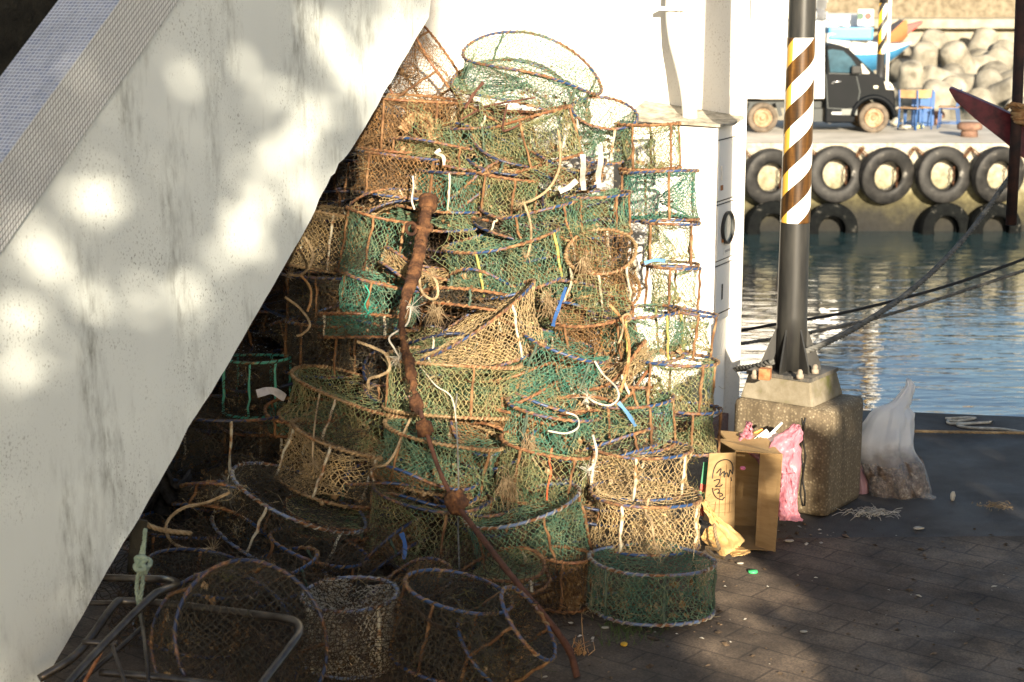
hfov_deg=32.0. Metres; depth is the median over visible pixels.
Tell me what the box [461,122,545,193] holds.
crab pot
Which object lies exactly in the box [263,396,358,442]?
crab pot
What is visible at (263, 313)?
crab pot
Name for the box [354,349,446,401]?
crab pot
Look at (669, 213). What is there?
crab pot
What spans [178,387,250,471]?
crab pot
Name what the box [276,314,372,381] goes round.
crab pot
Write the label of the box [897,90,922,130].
school chair
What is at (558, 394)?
crab pot
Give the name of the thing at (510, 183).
crab pot
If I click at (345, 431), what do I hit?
crab pot
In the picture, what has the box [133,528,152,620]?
rope
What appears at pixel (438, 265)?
crab pot
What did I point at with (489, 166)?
crab pot
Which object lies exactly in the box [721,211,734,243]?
window frame
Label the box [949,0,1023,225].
boat anchor
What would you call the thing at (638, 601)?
crab pot
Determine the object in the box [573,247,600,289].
frayed rope
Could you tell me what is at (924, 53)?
tetrapod
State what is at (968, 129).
bollard
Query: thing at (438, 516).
crab pot
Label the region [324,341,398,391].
crab pot
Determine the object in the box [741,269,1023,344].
mooring rope
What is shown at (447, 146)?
crab pot
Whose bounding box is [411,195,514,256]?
crab pot
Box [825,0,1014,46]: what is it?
sea wall
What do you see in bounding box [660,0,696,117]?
drain pipe
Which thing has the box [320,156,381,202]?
crab pot
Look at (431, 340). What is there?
crab pot
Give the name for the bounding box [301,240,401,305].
crab pot
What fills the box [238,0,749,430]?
building
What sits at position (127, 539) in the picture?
crab pot
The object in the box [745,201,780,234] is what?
tyre fender
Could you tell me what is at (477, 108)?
crab pot
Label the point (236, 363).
crab pot
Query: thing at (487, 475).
crab pot
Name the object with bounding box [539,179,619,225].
crab pot
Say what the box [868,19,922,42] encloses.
red boat
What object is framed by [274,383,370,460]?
crab pot
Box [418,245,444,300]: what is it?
rope
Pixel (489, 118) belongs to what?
crab pot
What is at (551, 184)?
rope
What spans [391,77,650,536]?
loose netting
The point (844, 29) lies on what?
fishing boat
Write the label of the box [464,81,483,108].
wire frame
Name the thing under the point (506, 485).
frayed rope
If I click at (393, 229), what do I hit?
crab pot
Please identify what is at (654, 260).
tape scrap
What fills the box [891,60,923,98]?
tetrapod
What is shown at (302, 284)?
crab pot
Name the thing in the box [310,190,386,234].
crab pot
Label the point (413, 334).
crab pot
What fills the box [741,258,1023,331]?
mooring rope
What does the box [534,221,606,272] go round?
crab pot
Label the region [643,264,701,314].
crab pot
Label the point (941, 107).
school chair
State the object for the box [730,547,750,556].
wrapping paper
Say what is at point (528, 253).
rope
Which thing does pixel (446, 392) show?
rope
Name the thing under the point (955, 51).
tetrapod
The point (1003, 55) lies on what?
tetrapod
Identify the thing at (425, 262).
crab pot
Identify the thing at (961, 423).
white cord
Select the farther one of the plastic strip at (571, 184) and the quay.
the quay
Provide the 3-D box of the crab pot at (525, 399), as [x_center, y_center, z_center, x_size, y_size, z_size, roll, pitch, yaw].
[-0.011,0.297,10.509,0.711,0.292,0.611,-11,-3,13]
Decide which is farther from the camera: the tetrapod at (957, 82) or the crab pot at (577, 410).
the tetrapod at (957, 82)
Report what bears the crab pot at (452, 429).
on the crab pot at (419, 466)
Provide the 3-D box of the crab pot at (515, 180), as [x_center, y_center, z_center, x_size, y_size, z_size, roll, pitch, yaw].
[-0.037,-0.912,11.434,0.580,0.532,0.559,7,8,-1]
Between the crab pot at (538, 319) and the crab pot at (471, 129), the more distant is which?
the crab pot at (471, 129)
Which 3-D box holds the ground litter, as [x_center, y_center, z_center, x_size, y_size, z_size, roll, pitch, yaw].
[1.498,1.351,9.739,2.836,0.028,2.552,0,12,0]
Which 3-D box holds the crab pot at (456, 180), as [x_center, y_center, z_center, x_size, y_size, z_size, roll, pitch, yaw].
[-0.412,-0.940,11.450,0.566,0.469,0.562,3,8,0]
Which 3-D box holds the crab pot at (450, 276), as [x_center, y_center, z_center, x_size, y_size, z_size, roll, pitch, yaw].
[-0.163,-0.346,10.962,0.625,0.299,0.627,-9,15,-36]
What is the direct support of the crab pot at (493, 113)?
on the crab pot at (510, 183)
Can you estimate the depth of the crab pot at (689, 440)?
10.34 m
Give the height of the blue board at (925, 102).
0.720 m
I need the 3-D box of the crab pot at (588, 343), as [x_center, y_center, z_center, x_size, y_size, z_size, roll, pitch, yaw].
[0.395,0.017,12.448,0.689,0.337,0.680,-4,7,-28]
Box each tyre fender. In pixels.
[745,148,782,203]
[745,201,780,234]
[810,202,857,233]
[811,145,864,202]
[858,146,915,203]
[915,146,971,202]
[918,203,969,234]
[967,202,1021,233]
[970,146,1023,202]
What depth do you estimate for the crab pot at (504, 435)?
9.86 m
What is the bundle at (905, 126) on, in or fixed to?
on the quay deck
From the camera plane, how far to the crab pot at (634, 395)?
10.40 m
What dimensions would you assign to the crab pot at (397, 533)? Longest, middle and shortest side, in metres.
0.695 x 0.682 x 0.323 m
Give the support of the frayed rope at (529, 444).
hanging from the crab pot at (504, 435)
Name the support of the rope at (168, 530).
on the crab pot at (200, 554)
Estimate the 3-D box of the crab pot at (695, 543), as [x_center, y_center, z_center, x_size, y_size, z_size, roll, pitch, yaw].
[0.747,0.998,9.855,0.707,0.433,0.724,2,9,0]
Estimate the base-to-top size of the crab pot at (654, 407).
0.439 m
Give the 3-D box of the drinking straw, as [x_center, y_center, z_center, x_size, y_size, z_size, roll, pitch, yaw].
[1.575,0.522,10.640,0.100,0.071,0.018,-8,15,-35]
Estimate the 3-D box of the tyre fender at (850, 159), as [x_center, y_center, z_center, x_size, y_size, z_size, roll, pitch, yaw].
[6.189,-3.184,34.086,1.119,1.097,0.398,0,12,0]
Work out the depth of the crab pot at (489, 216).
11.19 m
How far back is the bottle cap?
10.00 m
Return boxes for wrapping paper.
[701,500,744,555]
[701,526,719,550]
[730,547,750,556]
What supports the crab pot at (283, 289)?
on the crab pot at (263, 313)
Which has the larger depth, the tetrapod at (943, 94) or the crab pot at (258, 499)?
the tetrapod at (943, 94)
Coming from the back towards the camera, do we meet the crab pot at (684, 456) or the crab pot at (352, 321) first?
the crab pot at (352, 321)
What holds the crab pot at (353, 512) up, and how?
on the crab pot at (370, 555)
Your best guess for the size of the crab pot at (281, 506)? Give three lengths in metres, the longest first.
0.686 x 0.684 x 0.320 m
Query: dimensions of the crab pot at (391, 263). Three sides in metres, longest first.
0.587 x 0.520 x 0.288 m
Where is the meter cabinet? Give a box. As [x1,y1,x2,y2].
[621,101,743,443]
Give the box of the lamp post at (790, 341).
[746,0,837,382]
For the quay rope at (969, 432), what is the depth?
12.95 m
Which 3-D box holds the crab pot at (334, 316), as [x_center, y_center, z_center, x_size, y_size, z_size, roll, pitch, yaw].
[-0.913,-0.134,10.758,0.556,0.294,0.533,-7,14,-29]
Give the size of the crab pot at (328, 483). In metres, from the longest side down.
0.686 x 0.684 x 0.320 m
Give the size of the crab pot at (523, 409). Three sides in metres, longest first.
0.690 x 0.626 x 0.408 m
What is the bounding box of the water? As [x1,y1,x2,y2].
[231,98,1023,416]
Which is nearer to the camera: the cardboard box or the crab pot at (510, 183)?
the cardboard box
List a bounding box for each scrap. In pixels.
[256,387,285,400]
[399,532,406,558]
[434,148,445,164]
[551,287,567,326]
[617,401,636,426]
[644,258,665,264]
[913,526,923,529]
[950,491,955,500]
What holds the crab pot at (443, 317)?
on the crab pot at (421, 336)
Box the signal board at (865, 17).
[857,9,873,40]
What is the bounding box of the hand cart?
[37,519,303,681]
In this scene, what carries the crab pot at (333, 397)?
on the crab pot at (298, 432)
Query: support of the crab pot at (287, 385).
on the crab pot at (235, 434)
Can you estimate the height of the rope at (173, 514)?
0.289 m
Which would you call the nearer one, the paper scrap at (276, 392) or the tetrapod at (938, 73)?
the paper scrap at (276, 392)
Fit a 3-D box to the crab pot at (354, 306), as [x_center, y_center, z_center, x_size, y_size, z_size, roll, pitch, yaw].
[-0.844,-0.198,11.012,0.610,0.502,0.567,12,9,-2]
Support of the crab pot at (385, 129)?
on the crab pot at (334, 182)
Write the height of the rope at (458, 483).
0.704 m
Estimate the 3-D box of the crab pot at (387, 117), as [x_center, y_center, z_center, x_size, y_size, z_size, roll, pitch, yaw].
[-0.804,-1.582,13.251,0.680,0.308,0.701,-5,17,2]
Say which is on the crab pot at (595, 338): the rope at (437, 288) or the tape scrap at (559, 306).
the tape scrap at (559, 306)
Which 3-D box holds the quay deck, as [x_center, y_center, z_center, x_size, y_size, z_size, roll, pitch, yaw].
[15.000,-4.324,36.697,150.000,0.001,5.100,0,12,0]
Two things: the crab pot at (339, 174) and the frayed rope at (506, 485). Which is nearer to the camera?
the frayed rope at (506, 485)
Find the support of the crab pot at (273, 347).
on the crab pot
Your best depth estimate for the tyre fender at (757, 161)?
33.91 m
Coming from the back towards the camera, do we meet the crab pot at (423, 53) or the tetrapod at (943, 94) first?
the tetrapod at (943, 94)
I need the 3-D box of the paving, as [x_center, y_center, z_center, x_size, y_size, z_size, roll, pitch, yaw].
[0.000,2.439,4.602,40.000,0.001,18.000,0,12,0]
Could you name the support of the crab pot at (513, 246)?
on the crab pot at (452, 303)
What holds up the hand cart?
on the paving
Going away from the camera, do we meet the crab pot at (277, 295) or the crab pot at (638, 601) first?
the crab pot at (638, 601)
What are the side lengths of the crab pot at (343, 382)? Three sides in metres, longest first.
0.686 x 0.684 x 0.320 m
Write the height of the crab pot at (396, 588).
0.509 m
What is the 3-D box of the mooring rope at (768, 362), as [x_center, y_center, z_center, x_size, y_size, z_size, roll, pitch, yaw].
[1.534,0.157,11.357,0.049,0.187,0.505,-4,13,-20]
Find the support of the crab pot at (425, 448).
on the crab pot at (438, 516)
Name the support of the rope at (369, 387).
on the crab pot at (471, 408)
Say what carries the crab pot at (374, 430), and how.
on the crab pot
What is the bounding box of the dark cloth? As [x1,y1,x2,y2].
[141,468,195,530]
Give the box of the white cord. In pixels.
[945,416,1020,430]
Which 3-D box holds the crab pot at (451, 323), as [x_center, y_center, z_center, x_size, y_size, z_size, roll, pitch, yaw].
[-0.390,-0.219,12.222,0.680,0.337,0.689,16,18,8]
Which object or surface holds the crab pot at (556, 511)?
on the paving
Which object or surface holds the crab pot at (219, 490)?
on the paving
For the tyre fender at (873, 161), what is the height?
1.097 m
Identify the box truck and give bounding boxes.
[747,19,897,132]
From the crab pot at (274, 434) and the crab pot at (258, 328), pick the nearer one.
the crab pot at (274, 434)
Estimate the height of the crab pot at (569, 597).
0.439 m
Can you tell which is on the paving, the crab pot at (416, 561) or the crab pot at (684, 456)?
the crab pot at (416, 561)
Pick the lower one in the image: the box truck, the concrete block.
the concrete block
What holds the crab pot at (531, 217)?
on the crab pot at (541, 274)
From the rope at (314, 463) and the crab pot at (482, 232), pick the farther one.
the crab pot at (482, 232)
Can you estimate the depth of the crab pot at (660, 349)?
10.68 m
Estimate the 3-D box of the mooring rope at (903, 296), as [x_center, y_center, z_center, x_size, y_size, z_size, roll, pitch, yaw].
[2.939,-0.642,12.633,0.103,0.790,3.988,8,14,32]
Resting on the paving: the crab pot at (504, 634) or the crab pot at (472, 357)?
the crab pot at (504, 634)
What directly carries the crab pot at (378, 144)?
on the crab pot at (375, 181)
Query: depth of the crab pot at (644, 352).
10.40 m
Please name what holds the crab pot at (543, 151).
on the crab pot at (515, 180)
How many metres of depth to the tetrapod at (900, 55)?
72.73 m
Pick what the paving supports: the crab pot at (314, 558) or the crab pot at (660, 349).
the crab pot at (314, 558)
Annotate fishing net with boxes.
[399,112,440,139]
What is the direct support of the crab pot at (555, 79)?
on the crab pot at (591, 130)
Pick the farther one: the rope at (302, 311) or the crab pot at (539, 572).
the rope at (302, 311)
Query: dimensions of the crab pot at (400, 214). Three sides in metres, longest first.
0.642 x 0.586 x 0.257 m
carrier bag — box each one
[739,421,802,521]
[859,465,868,493]
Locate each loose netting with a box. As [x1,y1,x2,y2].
[154,146,553,681]
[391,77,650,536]
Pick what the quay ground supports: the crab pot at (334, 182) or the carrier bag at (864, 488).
the carrier bag at (864, 488)
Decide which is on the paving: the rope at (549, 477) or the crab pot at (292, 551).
the crab pot at (292, 551)
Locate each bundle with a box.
[889,117,902,126]
[900,125,911,128]
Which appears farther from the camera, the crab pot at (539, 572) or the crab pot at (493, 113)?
the crab pot at (493, 113)
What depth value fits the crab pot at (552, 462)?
10.09 m
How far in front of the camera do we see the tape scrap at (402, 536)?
9.36 m
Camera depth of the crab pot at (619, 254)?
12.20 m
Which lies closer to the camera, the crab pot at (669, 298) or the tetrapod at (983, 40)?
the crab pot at (669, 298)
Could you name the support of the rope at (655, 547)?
hanging from the crab pot at (695, 543)
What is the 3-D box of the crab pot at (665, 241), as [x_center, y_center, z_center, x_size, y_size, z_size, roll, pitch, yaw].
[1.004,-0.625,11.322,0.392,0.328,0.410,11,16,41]
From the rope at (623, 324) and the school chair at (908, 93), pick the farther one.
the school chair at (908, 93)
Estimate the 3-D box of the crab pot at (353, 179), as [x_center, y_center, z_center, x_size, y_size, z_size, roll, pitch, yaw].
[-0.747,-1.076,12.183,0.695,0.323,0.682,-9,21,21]
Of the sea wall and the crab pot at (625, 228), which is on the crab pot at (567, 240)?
the crab pot at (625, 228)
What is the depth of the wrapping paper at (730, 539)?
10.07 m
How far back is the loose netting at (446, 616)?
9.47 m
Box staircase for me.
[0,0,430,681]
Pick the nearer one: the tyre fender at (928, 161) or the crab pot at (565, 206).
the crab pot at (565, 206)
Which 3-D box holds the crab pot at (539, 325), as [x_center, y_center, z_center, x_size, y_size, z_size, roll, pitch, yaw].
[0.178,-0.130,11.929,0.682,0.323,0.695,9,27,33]
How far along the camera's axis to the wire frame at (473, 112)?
11.47 m
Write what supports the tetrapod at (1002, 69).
in the water
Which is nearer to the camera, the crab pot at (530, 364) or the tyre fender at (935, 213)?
the crab pot at (530, 364)
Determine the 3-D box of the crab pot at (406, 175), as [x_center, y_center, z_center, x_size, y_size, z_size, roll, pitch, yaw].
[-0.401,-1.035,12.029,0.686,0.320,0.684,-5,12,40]
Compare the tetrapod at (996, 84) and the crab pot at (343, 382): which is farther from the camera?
the tetrapod at (996, 84)
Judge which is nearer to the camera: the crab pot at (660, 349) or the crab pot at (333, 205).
the crab pot at (660, 349)
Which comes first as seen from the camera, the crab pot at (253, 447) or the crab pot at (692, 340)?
the crab pot at (692, 340)
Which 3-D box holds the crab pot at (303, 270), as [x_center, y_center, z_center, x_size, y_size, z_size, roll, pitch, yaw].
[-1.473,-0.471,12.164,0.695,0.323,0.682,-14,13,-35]
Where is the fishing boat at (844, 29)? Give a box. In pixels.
[749,0,910,70]
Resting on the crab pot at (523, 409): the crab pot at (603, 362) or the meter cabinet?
the crab pot at (603, 362)
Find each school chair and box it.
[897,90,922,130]
[904,90,933,129]
[937,88,962,129]
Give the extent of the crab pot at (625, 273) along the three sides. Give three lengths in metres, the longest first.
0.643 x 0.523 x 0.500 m
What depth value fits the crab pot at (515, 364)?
11.50 m
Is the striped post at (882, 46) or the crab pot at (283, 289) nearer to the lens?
the crab pot at (283, 289)
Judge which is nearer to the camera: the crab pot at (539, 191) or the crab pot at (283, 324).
the crab pot at (283, 324)
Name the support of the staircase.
on the quay ground
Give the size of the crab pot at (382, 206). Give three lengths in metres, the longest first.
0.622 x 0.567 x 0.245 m
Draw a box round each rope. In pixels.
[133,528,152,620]
[147,522,192,535]
[164,491,229,562]
[210,472,246,511]
[283,236,313,284]
[284,296,310,336]
[300,274,312,311]
[300,387,322,472]
[357,285,374,321]
[357,340,391,397]
[367,418,411,475]
[388,296,425,370]
[411,176,414,209]
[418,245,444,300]
[419,365,456,422]
[422,293,451,330]
[455,393,460,576]
[495,466,525,511]
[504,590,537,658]
[513,130,561,212]
[517,431,540,468]
[518,204,533,263]
[535,276,564,322]
[546,448,552,500]
[547,412,579,433]
[558,614,594,655]
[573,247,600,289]
[576,360,619,406]
[579,434,598,481]
[609,303,630,391]
[617,313,631,343]
[645,498,670,558]
[705,523,724,559]
[733,359,774,371]
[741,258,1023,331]
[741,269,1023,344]
[805,176,1007,353]
[914,430,1023,433]
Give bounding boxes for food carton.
[754,429,770,438]
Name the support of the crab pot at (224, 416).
on the crab pot at (253, 447)
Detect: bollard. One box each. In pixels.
[934,111,944,124]
[957,122,982,136]
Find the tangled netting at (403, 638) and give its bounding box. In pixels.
[95,72,643,681]
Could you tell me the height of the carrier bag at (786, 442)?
0.566 m
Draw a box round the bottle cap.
[748,569,757,573]
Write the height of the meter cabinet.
2.388 m
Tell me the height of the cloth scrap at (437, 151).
0.098 m
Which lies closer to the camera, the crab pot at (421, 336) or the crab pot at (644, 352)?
the crab pot at (644, 352)
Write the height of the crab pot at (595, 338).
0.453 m
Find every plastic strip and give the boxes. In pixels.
[559,179,578,193]
[580,154,585,189]
[595,145,603,187]
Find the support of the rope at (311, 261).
on the loose netting at (446, 616)
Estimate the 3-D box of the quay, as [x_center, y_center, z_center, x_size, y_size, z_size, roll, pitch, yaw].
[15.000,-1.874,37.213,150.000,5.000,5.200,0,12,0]
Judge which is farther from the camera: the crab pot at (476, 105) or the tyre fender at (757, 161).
the tyre fender at (757, 161)
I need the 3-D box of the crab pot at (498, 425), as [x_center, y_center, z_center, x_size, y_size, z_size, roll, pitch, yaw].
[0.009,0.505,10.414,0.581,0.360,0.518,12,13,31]
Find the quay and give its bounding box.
[744,143,1023,230]
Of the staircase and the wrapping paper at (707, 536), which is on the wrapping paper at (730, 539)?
the wrapping paper at (707, 536)
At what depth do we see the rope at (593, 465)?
9.69 m
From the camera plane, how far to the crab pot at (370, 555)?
9.56 m
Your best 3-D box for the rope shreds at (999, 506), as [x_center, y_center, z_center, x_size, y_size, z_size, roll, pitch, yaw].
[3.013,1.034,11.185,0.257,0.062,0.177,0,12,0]
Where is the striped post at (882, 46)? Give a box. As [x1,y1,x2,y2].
[876,0,891,81]
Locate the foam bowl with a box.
[769,432,778,441]
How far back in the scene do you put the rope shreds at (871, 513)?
11.05 m
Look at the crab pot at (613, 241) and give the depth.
12.07 m
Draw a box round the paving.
[44,437,1023,681]
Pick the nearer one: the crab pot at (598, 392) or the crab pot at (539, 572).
the crab pot at (539, 572)
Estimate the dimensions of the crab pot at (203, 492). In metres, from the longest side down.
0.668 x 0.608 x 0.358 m
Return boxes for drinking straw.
[770,422,782,434]
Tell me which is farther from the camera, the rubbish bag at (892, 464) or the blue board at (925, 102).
the blue board at (925, 102)
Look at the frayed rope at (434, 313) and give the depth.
10.48 m
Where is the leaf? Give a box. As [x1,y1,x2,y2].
[620,642,627,646]
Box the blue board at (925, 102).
[911,91,934,125]
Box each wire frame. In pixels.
[461,97,535,119]
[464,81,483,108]
[502,104,537,131]
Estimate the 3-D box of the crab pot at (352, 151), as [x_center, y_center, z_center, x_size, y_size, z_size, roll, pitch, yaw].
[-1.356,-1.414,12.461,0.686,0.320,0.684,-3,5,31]
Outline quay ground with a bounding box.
[234,386,1023,538]
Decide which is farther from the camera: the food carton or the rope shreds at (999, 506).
the rope shreds at (999, 506)
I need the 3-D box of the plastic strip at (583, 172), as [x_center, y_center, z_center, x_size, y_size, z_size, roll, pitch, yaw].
[0.443,-1.054,11.140,0.044,0.202,0.235,0,12,0]
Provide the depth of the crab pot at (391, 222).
11.24 m
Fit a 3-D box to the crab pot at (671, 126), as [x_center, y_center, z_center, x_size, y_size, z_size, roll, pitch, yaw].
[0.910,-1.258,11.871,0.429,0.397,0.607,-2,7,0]
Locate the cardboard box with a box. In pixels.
[698,431,782,551]
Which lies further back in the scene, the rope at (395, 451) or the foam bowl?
the foam bowl
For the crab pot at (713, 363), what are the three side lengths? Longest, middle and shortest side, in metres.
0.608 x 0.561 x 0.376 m
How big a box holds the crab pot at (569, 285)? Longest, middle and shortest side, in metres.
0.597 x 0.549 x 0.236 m
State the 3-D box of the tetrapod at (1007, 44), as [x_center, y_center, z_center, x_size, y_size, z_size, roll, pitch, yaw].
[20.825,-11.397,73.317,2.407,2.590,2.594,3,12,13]
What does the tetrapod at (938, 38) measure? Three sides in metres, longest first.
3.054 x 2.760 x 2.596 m
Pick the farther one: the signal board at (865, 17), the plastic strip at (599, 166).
the signal board at (865, 17)
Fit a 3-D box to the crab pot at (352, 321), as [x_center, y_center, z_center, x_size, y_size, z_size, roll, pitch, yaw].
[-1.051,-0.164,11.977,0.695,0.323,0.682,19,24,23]
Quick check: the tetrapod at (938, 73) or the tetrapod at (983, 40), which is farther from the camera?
the tetrapod at (983, 40)
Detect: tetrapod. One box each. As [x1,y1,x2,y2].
[873,36,905,82]
[889,41,940,81]
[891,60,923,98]
[901,29,947,63]
[901,75,969,104]
[921,79,952,107]
[922,63,975,89]
[938,40,998,73]
[967,27,998,55]
[967,87,995,104]
[974,68,1023,103]
[980,61,1012,78]
[988,46,1012,69]
[990,39,1013,51]
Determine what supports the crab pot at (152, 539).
on the paving
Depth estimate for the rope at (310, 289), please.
10.57 m
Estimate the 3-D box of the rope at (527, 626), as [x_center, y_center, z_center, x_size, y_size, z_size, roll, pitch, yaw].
[0.029,1.473,8.872,0.252,0.422,0.621,0,12,0]
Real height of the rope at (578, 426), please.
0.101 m
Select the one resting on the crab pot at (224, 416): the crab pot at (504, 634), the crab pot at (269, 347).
the crab pot at (269, 347)
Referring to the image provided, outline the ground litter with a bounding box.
[542,518,1023,680]
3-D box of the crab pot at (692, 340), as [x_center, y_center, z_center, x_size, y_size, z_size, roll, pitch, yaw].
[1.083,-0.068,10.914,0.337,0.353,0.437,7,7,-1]
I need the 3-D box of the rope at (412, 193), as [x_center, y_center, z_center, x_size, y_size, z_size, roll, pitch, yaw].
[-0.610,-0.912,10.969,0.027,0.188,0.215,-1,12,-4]
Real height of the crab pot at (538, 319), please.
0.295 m
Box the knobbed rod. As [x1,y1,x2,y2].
[398,192,580,677]
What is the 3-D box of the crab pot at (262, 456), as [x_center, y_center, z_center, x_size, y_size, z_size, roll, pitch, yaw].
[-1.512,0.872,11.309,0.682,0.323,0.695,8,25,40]
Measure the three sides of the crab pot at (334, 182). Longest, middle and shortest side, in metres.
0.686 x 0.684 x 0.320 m
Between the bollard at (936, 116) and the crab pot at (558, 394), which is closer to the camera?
the crab pot at (558, 394)
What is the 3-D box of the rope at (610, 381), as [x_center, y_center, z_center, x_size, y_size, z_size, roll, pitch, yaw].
[0.499,0.254,10.094,0.232,0.222,0.268,8,14,32]
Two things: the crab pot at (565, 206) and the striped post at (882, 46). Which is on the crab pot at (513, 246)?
the crab pot at (565, 206)
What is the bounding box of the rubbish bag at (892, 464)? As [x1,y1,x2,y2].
[861,378,929,499]
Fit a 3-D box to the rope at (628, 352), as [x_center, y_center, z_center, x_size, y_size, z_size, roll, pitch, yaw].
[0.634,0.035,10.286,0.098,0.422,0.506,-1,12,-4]
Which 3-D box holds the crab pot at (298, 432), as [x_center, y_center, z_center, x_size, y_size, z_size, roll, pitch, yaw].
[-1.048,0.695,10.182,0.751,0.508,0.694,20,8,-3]
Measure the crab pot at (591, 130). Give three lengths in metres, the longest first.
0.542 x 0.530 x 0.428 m
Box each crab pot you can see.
[122,493,240,567]
[122,507,250,596]
[130,542,265,667]
[149,557,329,681]
[164,452,221,523]
[168,391,290,486]
[168,439,250,487]
[171,478,283,545]
[173,418,210,479]
[177,460,286,539]
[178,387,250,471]
[199,348,265,422]
[205,370,302,451]
[206,426,291,475]
[209,453,367,578]
[211,324,287,407]
[216,400,322,479]
[216,438,328,504]
[217,545,327,609]
[221,353,292,418]
[225,346,338,433]
[227,330,253,367]
[237,301,308,353]
[245,327,338,386]
[245,469,365,554]
[248,283,327,335]
[251,278,285,326]
[258,342,363,405]
[258,522,369,615]
[261,269,285,306]
[262,248,368,324]
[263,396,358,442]
[268,298,382,363]
[270,241,339,300]
[273,402,390,511]
[273,489,378,542]
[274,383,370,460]
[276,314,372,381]
[276,361,415,464]
[284,216,328,271]
[284,262,358,340]
[285,198,367,274]
[291,398,398,480]
[291,570,399,680]
[295,447,376,511]
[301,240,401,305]
[304,196,406,264]
[309,276,399,356]
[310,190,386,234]
[313,299,406,346]
[317,178,404,236]
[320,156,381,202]
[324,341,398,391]
[324,511,434,586]
[325,148,400,189]
[326,487,446,570]
[328,158,349,183]
[328,266,428,332]
[330,305,431,369]
[334,206,416,286]
[335,392,441,469]
[338,457,435,519]
[339,187,424,233]
[339,345,443,424]
[346,133,366,157]
[349,149,452,220]
[350,91,463,156]
[350,147,455,202]
[352,109,419,160]
[353,193,444,248]
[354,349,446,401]
[356,242,448,294]
[357,556,461,635]
[361,477,493,576]
[365,104,434,154]
[366,235,457,298]
[367,419,478,484]
[369,461,470,545]
[369,464,481,513]
[373,301,467,355]
[373,337,522,441]
[373,414,515,501]
[375,255,484,319]
[384,131,478,170]
[384,328,489,407]
[387,25,473,132]
[388,560,514,681]
[390,204,485,242]
[391,101,482,170]
[397,157,506,216]
[400,323,479,355]
[406,162,490,229]
[407,407,509,473]
[408,354,512,431]
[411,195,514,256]
[414,278,547,381]
[415,296,492,335]
[418,286,517,322]
[418,485,528,537]
[419,105,505,141]
[423,235,509,301]
[428,448,524,510]
[431,157,514,216]
[437,122,517,174]
[438,109,535,153]
[438,545,550,607]
[438,584,556,681]
[439,261,526,306]
[440,217,569,299]
[447,411,538,471]
[448,29,602,124]
[448,89,531,156]
[449,228,499,268]
[449,346,549,413]
[452,154,538,201]
[452,361,561,408]
[453,308,561,364]
[456,204,539,247]
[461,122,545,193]
[461,164,547,234]
[462,481,597,587]
[468,398,560,450]
[470,197,550,246]
[473,415,594,514]
[473,427,546,494]
[483,327,578,393]
[484,104,585,182]
[487,389,605,459]
[489,284,588,361]
[490,190,594,270]
[491,193,590,271]
[495,249,592,314]
[496,305,581,350]
[497,186,579,222]
[501,325,611,414]
[512,428,605,490]
[526,150,606,194]
[526,239,621,297]
[526,319,615,369]
[527,195,628,264]
[531,364,585,434]
[531,368,621,429]
[532,544,602,614]
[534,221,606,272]
[535,279,612,327]
[536,391,624,422]
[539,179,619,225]
[539,473,629,529]
[546,294,652,371]
[549,188,638,247]
[558,336,679,405]
[563,84,638,165]
[563,227,645,315]
[563,422,658,470]
[574,535,721,627]
[579,432,704,502]
[585,474,709,558]
[587,373,666,421]
[589,377,690,455]
[599,303,691,364]
[611,168,702,222]
[617,121,681,180]
[626,351,723,416]
[640,218,710,267]
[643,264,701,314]
[654,400,722,463]
[664,304,718,362]
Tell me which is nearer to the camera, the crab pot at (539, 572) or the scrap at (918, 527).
the crab pot at (539, 572)
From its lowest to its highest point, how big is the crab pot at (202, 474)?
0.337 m
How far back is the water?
26.37 m
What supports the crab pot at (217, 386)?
on the crab pot at (213, 429)
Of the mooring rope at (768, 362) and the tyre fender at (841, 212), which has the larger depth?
the tyre fender at (841, 212)
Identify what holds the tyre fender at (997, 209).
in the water
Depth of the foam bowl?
10.70 m
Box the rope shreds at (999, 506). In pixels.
[971,501,1012,509]
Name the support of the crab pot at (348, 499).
on the crab pot at (443, 512)
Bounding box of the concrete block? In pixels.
[734,372,862,515]
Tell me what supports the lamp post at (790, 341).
on the concrete block
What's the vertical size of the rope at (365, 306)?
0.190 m
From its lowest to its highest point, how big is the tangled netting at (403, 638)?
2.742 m
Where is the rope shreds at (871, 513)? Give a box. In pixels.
[832,503,900,520]
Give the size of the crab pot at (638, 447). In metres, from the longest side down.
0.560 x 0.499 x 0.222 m
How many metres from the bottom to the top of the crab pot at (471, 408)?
0.482 m
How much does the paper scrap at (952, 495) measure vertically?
0.070 m
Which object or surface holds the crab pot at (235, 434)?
on the crab pot at (262, 456)
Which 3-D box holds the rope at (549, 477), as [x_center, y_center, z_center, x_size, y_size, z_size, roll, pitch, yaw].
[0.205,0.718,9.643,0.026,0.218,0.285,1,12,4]
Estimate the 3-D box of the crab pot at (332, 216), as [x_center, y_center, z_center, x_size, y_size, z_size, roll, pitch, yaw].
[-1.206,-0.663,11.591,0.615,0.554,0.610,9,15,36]
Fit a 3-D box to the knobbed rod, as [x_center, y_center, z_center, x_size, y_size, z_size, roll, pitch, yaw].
[-0.300,0.359,9.679,0.481,1.983,3.018,-3,12,-15]
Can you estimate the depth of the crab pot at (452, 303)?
10.69 m
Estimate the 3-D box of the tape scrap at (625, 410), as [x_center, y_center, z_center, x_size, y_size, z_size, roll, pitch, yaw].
[0.652,0.407,9.977,0.036,0.114,0.188,-7,14,-31]
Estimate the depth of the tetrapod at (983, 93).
64.47 m
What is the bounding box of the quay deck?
[746,120,1004,142]
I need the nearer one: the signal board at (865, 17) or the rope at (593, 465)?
the rope at (593, 465)
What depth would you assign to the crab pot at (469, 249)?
12.32 m
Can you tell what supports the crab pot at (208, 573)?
on the paving

